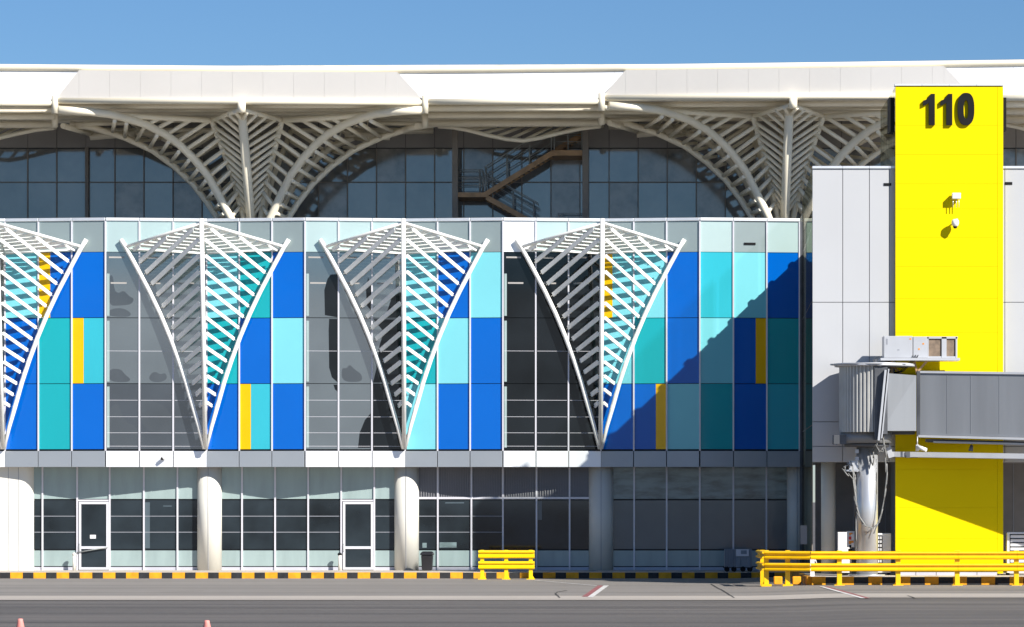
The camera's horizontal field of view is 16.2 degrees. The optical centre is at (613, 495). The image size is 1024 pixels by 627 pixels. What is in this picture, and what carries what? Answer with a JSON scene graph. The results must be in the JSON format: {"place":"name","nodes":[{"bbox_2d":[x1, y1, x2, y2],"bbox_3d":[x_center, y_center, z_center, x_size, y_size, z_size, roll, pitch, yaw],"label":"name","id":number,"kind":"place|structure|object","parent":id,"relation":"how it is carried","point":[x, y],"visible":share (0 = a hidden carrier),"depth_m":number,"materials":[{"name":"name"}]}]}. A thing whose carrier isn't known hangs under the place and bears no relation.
{"place":"outdoors","nodes":[
{"label":"outdoors","id":0,"kind":"place"},
{"bbox_2d":[0,570,784,577],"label":"pavement","id":1,"kind":"structure","parent":0,"point":[370,571],"depth_m":133.33,"materials":[{"name":"concrete"}]},
{"bbox_2d":[72,552,75,569],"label":"bollard","id":2,"kind":"object","parent":1,"relation":"on","point":[74,561],"visible":1,"depth_m":135.24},
{"bbox_2d":[338,552,341,569],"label":"bollard","id":3,"kind":"object","parent":1,"relation":"on","point":[339,560],"visible":1,"depth_m":135.25,"materials":[{"name":"white metal"}]},
{"bbox_2d":[0,218,802,569],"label":"terminal building","id":4,"kind":"structure","parent":1,"relation":"on","point":[304,460],"depth_m":134.83,"materials":[{"name":"blue glass"}]},
{"bbox_2d":[0,254,3,317],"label":"window pane","id":5,"kind":"structure","parent":4,"relation":"in","point":[1,260],"depth_m":134.96,"materials":[{"name":"grey glass"}]},
{"bbox_2d":[2,320,3,383],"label":"window pane","id":6,"kind":"structure","parent":4,"relation":"in","point":[2,320],"depth_m":134.96,"materials":[{"name":"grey glass"}]},
{"bbox_2d":[34,500,41,548],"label":"window pane","id":7,"kind":"structure","parent":4,"relation":"in","point":[37,503],"depth_m":135.66,"materials":[{"name":"black glass"}]},
{"bbox_2d":[0,222,87,448],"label":"lattice sunshade","id":8,"kind":"object","parent":4,"relation":"attached to","point":[8,246],"visible":1,"depth_m":134.15,"materials":[{"name":"white paint"}]},
{"bbox_2d":[43,500,75,548],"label":"window pane","id":9,"kind":"structure","parent":4,"relation":"in","point":[59,516],"depth_m":135.66,"materials":[{"name":"black glass"}]},
{"bbox_2d":[77,502,108,569],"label":"door","id":10,"kind":"structure","parent":4,"relation":"in","point":[93,552],"depth_m":135.62,"materials":[{"name":"silver metal"}]},
{"bbox_2d":[106,252,138,317],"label":"window pane","id":11,"kind":"structure","parent":4,"relation":"in","point":[118,264],"depth_m":134.60,"materials":[{"name":"grey glass"}]},
{"bbox_2d":[106,318,138,382],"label":"window pane","id":12,"kind":"structure","parent":4,"relation":"in","point":[122,334],"depth_m":134.60,"materials":[{"name":"grey glass"}]},
{"bbox_2d":[106,384,138,448],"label":"window pane","id":13,"kind":"structure","parent":4,"relation":"in","point":[126,396],"depth_m":134.60,"materials":[{"name":"grey glass"}]},
{"bbox_2d":[111,500,142,548],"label":"window pane","id":14,"kind":"structure","parent":4,"relation":"in","point":[126,515],"depth_m":135.66,"materials":[{"name":"black glass"}]},
{"bbox_2d":[140,252,171,317],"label":"window pane","id":15,"kind":"structure","parent":4,"relation":"in","point":[147,309],"depth_m":134.76,"materials":[{"name":"grey glass"}]},
{"bbox_2d":[140,318,171,382],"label":"window pane","id":16,"kind":"structure","parent":4,"relation":"in","point":[155,347],"depth_m":134.76,"materials":[{"name":"grey glass"}]},
{"bbox_2d":[140,384,171,448],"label":"window pane","id":17,"kind":"structure","parent":4,"relation":"in","point":[161,394],"depth_m":134.76,"materials":[{"name":"glass"}]},
{"bbox_2d":[145,500,176,548],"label":"window pane","id":18,"kind":"structure","parent":4,"relation":"in","point":[163,520],"depth_m":135.66,"materials":[{"name":"black glass"}]},
{"bbox_2d":[178,500,196,548],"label":"window pane","id":19,"kind":"structure","parent":4,"relation":"in","point":[187,509],"depth_m":135.66,"materials":[{"name":"black glass"}]},
{"bbox_2d":[174,384,202,448],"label":"window pane","id":20,"kind":"structure","parent":4,"relation":"in","point":[186,436],"depth_m":134.90,"materials":[{"name":"glass"}]},
{"bbox_2d":[174,253,205,317],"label":"window pane","id":21,"kind":"structure","parent":4,"relation":"in","point":[189,272],"depth_m":134.90,"materials":[{"name":"grey glass"}]},
{"bbox_2d":[174,318,205,383],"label":"window pane","id":22,"kind":"structure","parent":4,"relation":"in","point":[177,375],"depth_m":134.90,"materials":[{"name":"grey glass"}]},
{"bbox_2d":[119,218,290,448],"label":"lattice sunshade","id":23,"kind":"object","parent":4,"relation":"attached to","point":[207,246],"visible":1,"depth_m":134.09,"materials":[{"name":"white paint"}]},
{"bbox_2d":[222,500,240,548],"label":"window pane","id":24,"kind":"structure","parent":4,"relation":"in","point":[231,509],"depth_m":135.66,"materials":[{"name":"black glass"}]},
{"bbox_2d":[58,102,433,217],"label":"lattice column","id":25,"kind":"structure","parent":4,"relation":"on","point":[247,196],"depth_m":137.09,"materials":[{"name":"white metal"}]},
{"bbox_2d":[243,500,273,548],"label":"window pane","id":26,"kind":"structure","parent":4,"relation":"in","point":[258,515],"depth_m":135.66,"materials":[{"name":"black glass"}]},
{"bbox_2d":[276,500,306,548],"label":"window pane","id":27,"kind":"structure","parent":4,"relation":"in","point":[291,515],"depth_m":135.66,"materials":[{"name":"black glass"}]},
{"bbox_2d":[306,252,337,317],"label":"window pane","id":28,"kind":"structure","parent":4,"relation":"in","point":[319,267],"depth_m":134.60,"materials":[{"name":"grey glass"}]},
{"bbox_2d":[306,318,337,382],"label":"window pane","id":29,"kind":"structure","parent":4,"relation":"in","point":[317,329],"depth_m":134.60,"materials":[{"name":"grey glass"}]},
{"bbox_2d":[306,384,337,448],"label":"window pane","id":30,"kind":"structure","parent":4,"relation":"in","point":[321,399],"depth_m":134.60,"materials":[{"name":"grey glass"}]},
{"bbox_2d":[309,500,339,548],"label":"window pane","id":31,"kind":"structure","parent":4,"relation":"in","point":[324,515],"depth_m":135.66,"materials":[{"name":"black glass"}]},
{"bbox_2d":[339,252,370,317],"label":"window pane","id":32,"kind":"structure","parent":4,"relation":"in","point":[346,309],"depth_m":134.73,"materials":[{"name":"grey glass"}]},
{"bbox_2d":[339,318,370,382],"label":"window pane","id":33,"kind":"structure","parent":4,"relation":"in","point":[354,347],"depth_m":134.76,"materials":[{"name":"grey glass"}]},
{"bbox_2d":[339,384,370,448],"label":"window pane","id":34,"kind":"structure","parent":4,"relation":"in","point":[354,399],"depth_m":134.73,"materials":[{"name":"grey glass"}]},
{"bbox_2d":[343,502,372,569],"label":"door","id":35,"kind":"structure","parent":4,"relation":"in","point":[357,516],"depth_m":135.62,"materials":[{"name":"silver metal"}]},
{"bbox_2d":[375,500,393,548],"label":"window pane","id":36,"kind":"structure","parent":4,"relation":"in","point":[384,509],"depth_m":135.66,"materials":[{"name":"black glass"}]},
{"bbox_2d":[373,253,400,317],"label":"window pane","id":37,"kind":"structure","parent":4,"relation":"in","point":[384,261],"depth_m":134.90,"materials":[{"name":"grey glass"}]},
{"bbox_2d":[373,318,401,383],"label":"window pane","id":38,"kind":"structure","parent":4,"relation":"in","point":[376,330],"depth_m":134.86,"materials":[{"name":"grey glass"}]},
{"bbox_2d":[373,384,401,448],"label":"window pane","id":39,"kind":"structure","parent":4,"relation":"in","point":[385,435],"depth_m":134.90,"materials":[{"name":"black glass"}]},
{"bbox_2d":[318,218,489,448],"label":"lattice sunshade","id":40,"kind":"object","parent":4,"relation":"attached to","point":[404,249],"visible":1,"depth_m":134.08,"materials":[{"name":"white paint"}]},
{"bbox_2d":[419,500,436,548],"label":"window pane","id":41,"kind":"structure","parent":4,"relation":"in","point":[427,508],"depth_m":135.66,"materials":[{"name":"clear glass"}]},
{"bbox_2d":[439,500,470,548],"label":"window pane","id":42,"kind":"structure","parent":4,"relation":"in","point":[454,518],"depth_m":135.66,"materials":[{"name":"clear glass"}]},
{"bbox_2d":[472,500,501,548],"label":"window pane","id":43,"kind":"structure","parent":4,"relation":"in","point":[486,514],"depth_m":135.66,"materials":[{"name":"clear glass"}]},
{"bbox_2d":[0,121,1023,246],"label":"hall","id":44,"kind":"structure","parent":4,"relation":"on","point":[59,172],"depth_m":142.12,"materials":[{"name":"grey glass"}]},
{"bbox_2d":[0,59,1023,142],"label":"roof canopy","id":45,"kind":"object","parent":44,"relation":"on","point":[473,99],"visible":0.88,"depth_m":134.24,"materials":[{"name":"white metal"}]},
{"bbox_2d":[504,252,534,317],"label":"window pane","id":46,"kind":"structure","parent":4,"relation":"in","point":[519,280],"depth_m":134.60,"materials":[{"name":"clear glass"}]},
{"bbox_2d":[504,318,534,382],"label":"window pane","id":47,"kind":"structure","parent":4,"relation":"in","point":[519,333],"depth_m":134.60,"materials":[{"name":"black glass"}]},
{"bbox_2d":[504,384,534,448],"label":"window pane","id":48,"kind":"structure","parent":4,"relation":"in","point":[519,399],"depth_m":134.60,"materials":[{"name":"black glass"}]},
{"bbox_2d":[504,500,535,548],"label":"window pane","id":49,"kind":"structure","parent":4,"relation":"in","point":[519,515],"depth_m":135.66,"materials":[{"name":"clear glass"}]},
{"bbox_2d":[452,127,588,218],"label":"escape staircase","id":50,"kind":"structure","parent":4,"relation":"on","point":[560,152],"depth_m":140.18,"materials":[{"name":"brown metal"}]},
{"bbox_2d":[537,252,567,317],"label":"window pane","id":51,"kind":"structure","parent":4,"relation":"in","point":[544,310],"depth_m":134.76,"materials":[{"name":"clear glass"}]},
{"bbox_2d":[537,318,567,382],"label":"window pane","id":52,"kind":"structure","parent":4,"relation":"in","point":[552,351],"depth_m":134.76,"materials":[{"name":"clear glass"}]},
{"bbox_2d":[537,384,567,448],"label":"window pane","id":53,"kind":"structure","parent":4,"relation":"in","point":[552,399],"depth_m":134.76,"materials":[{"name":"black glass"}]},
{"bbox_2d":[537,500,568,548],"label":"window pane","id":54,"kind":"structure","parent":4,"relation":"in","point":[553,529],"depth_m":135.66,"materials":[{"name":"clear glass"}]},
{"bbox_2d":[570,500,588,548],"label":"window pane","id":55,"kind":"structure","parent":4,"relation":"in","point":[579,509],"depth_m":135.66,"materials":[{"name":"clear glass"}]},
{"bbox_2d":[569,318,598,383],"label":"window pane","id":56,"kind":"structure","parent":4,"relation":"in","point":[573,378],"depth_m":134.90,"materials":[{"name":"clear glass"}]},
{"bbox_2d":[569,384,598,448],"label":"window pane","id":57,"kind":"structure","parent":4,"relation":"in","point":[581,434],"depth_m":134.90,"materials":[{"name":"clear glass"}]},
{"bbox_2d":[569,253,599,317],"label":"window pane","id":58,"kind":"structure","parent":4,"relation":"in","point":[582,261],"depth_m":134.90,"materials":[{"name":"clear glass"}]},
{"bbox_2d":[515,218,685,448],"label":"lattice sunshade","id":59,"kind":"object","parent":4,"relation":"attached to","point":[601,249],"visible":1,"depth_m":134.08,"materials":[{"name":"white paint"}]},
{"bbox_2d":[613,500,632,548],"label":"window pane","id":60,"kind":"structure","parent":4,"relation":"in","point":[622,509],"depth_m":135.66,"materials":[{"name":"grey glass"}]},
{"bbox_2d":[635,500,665,548],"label":"window pane","id":61,"kind":"structure","parent":4,"relation":"in","point":[650,515],"depth_m":135.66,"materials":[{"name":"grey glass"}]},
{"bbox_2d":[667,500,698,548],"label":"window pane","id":62,"kind":"structure","parent":4,"relation":"in","point":[682,515],"depth_m":135.66,"materials":[{"name":"grey glass"}]},
{"bbox_2d":[701,500,732,548],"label":"window pane","id":63,"kind":"structure","parent":4,"relation":"in","point":[716,520],"depth_m":135.66,"materials":[{"name":"grey glass"}]},
{"bbox_2d":[605,98,892,227],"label":"lattice column","id":64,"kind":"structure","parent":4,"relation":"on","point":[786,201],"depth_m":136.94,"materials":[{"name":"white metal"}]},
{"bbox_2d":[734,500,765,548],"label":"window pane","id":65,"kind":"structure","parent":4,"relation":"in","point":[749,515],"depth_m":135.66,"materials":[{"name":"grey glass"}]},
{"bbox_2d":[767,500,786,548],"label":"window pane","id":66,"kind":"structure","parent":4,"relation":"in","point":[776,509],"depth_m":135.66,"materials":[{"name":"grey glass"}]},
{"bbox_2d":[420,551,433,569],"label":"rubbish bin","id":67,"kind":"object","parent":1,"relation":"on","point":[427,560],"visible":1,"depth_m":134.18,"materials":[{"name":"black plastic"}]},
{"bbox_2d":[723,549,752,571],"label":"equipment trolley","id":68,"kind":"object","parent":1,"relation":"on","point":[734,559],"visible":1,"depth_m":132.78,"materials":[{"name":"metal"}]},
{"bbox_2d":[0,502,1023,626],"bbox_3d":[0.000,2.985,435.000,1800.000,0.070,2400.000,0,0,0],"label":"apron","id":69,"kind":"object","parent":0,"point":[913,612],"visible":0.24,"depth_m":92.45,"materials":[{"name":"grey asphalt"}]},
{"bbox_2d":[16,619,23,626],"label":"traffic cone","id":70,"kind":"object","parent":69,"relation":"on","point":[20,623],"visible":1,"depth_m":72.44,"materials":[{"name":"orange plastic"}]},
{"bbox_2d":[203,620,210,626],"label":"traffic cone","id":71,"kind":"object","parent":69,"relation":"on","point":[206,623],"visible":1,"depth_m":71.50,"materials":[{"name":"orange plastic"}]},
{"bbox_2d":[0,622,798,622],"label":"slab joint","id":72,"kind":"object","parent":69,"relation":"on","point":[403,622],"visible":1,"depth_m":85.71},
{"bbox_2d":[0,577,1023,599],"bbox_3d":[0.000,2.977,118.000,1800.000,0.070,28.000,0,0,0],"label":"service road","id":73,"kind":"structure","parent":0,"point":[343,587],"depth_m":117.75,"materials":[{"name":"grey asphalt"}]},
{"bbox_2d":[0,572,784,577],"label":"striped kerb","id":74,"kind":"structure","parent":73,"relation":"on","point":[372,575],"depth_m":131.40,"materials":[{"name":"yellow concrete"}]},
{"bbox_2d":[478,550,534,578],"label":"short guardrail","id":75,"kind":"object","parent":73,"relation":"on","point":[505,564],"visible":1,"depth_m":129.87,"materials":[{"name":"yellow metal"}]},
{"bbox_2d":[0,593,1023,599],"bbox_3d":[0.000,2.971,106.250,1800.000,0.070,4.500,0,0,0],"label":"concrete strip","id":76,"kind":"object","parent":73,"relation":"on","point":[904,595],"visible":1,"depth_m":106.12,"materials":[{"name":"grey concrete"}]},
{"bbox_2d":[582,585,602,596],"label":"red road marking","id":77,"kind":"object","parent":73,"relation":"on","point":[593,590],"visible":1,"depth_m":112.97,"materials":[{"name":"red paint"}]},
{"bbox_2d":[588,585,608,596],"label":"white road marking","id":78,"kind":"object","parent":73,"relation":"on","point":[598,591],"visible":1,"depth_m":112.97,"materials":[{"name":"white paint"}]},
{"bbox_2d":[774,576,781,584],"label":"kerb block","id":79,"kind":"structure","parent":73,"relation":"on","point":[777,580],"depth_m":119.70,"materials":[{"name":"yellow concrete"}]},
{"bbox_2d":[819,586,862,597],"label":"white bay marking","id":80,"kind":"object","parent":73,"relation":"on","point":[841,592],"visible":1,"depth_m":109.23,"materials":[{"name":"white paint"}]},
{"bbox_2d":[824,586,867,597],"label":"red bay marking","id":81,"kind":"object","parent":73,"relation":"on","point":[846,592],"visible":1,"depth_m":109.21,"materials":[{"name":"red paint"}]},
{"bbox_2d":[756,550,1023,586],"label":"long guardrail","id":82,"kind":"object","parent":73,"relation":"on","point":[764,566],"visible":0.83,"depth_m":118.23,"materials":[{"name":"yellow metal"}]},
{"bbox_2d":[790,571,1023,584],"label":"raised striped kerb","id":83,"kind":"structure","parent":73,"relation":"on","point":[807,579],"depth_m":119.00,"materials":[{"name":"yellow concrete"}]},
{"bbox_2d":[792,576,800,584],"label":"kerb block","id":84,"kind":"structure","parent":83,"relation":"attached to","point":[796,580],"depth_m":119.70,"materials":[{"name":"yellow concrete"}]},
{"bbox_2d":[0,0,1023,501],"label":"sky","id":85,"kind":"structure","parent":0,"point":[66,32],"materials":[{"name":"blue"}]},
{"bbox_2d":[799,571,1023,576],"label":"raised pavement","id":86,"kind":"structure","parent":0,"point":[818,574],"depth_m":121.21,"materials":[{"name":"concrete"}]},
{"bbox_2d":[810,559,816,575],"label":"hose reel post","id":87,"kind":"object","parent":86,"relation":"on","point":[812,573],"visible":0.74,"depth_m":119.90,"materials":[{"name":"white metal"}]},
{"bbox_2d":[837,532,849,574],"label":"control cabinet","id":88,"kind":"object","parent":86,"relation":"on","point":[841,541],"visible":0.6,"depth_m":121.60,"materials":[{"name":"white metal"}]},
{"bbox_2d":[847,531,854,573],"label":"sticker board","id":89,"kind":"object","parent":86,"relation":"on","point":[850,539],"visible":0.88,"depth_m":120.60,"materials":[{"name":"silver metal"}]},
{"bbox_2d":[878,533,890,574],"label":"outdoor condenser","id":90,"kind":"object","parent":86,"relation":"on","point":[884,541],"visible":0.41,"depth_m":121.80,"materials":[{"name":"white metal"}]},
{"bbox_2d":[800,166,1023,573],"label":"grey annex","id":91,"kind":"object","parent":86,"relation":"on","point":[848,282],"visible":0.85,"depth_m":121.60,"materials":[{"name":"metal"}]},
{"bbox_2d":[881,84,1005,574],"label":"gate tower","id":92,"kind":"structure","parent":86,"relation":"on","point":[948,280],"depth_m":121.40,"materials":[{"name":"metal"}]},
{"bbox_2d":[923,93,973,124],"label":"gate number","id":93,"kind":"object","parent":92,"relation":"attached to","point":[963,97],"visible":1,"depth_m":121.29,"materials":[{"name":"black paint"}]},
{"bbox_2d":[951,218,958,228],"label":"dome camera","id":94,"kind":"object","parent":92,"relation":"attached to","point":[955,223],"visible":1,"depth_m":121.04,"materials":[{"name":"white plastic"}]},
{"bbox_2d":[952,193,960,206],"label":"wall floodlight","id":95,"kind":"object","parent":92,"relation":"attached to","point":[956,196],"depth_m":121.10,"materials":[{"name":"white metal"}]},
{"bbox_2d":[1005,532,1023,574],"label":"outdoor condenser","id":96,"kind":"object","parent":86,"relation":"on","point":[1014,541],"visible":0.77,"depth_m":121.50,"materials":[{"name":"white metal"}]},
{"bbox_2d":[830,359,1023,576],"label":"boarding bridge","id":97,"kind":"structure","parent":0,"point":[877,404],"depth_m":119.68,"materials":[{"name":"metal"}]},
{"bbox_2d":[878,336,959,373],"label":"rooftop air conditioner","id":98,"kind":"object","parent":97,"relation":"on","point":[912,349],"visible":1,"depth_m":120.10,"materials":[{"name":"metal"}]},
{"bbox_2d":[916,436,926,451],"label":"bridge camera","id":99,"kind":"object","parent":97,"relation":"hanging from","point":[919,447],"visible":1,"depth_m":119.80,"materials":[{"name":"silver metal"}]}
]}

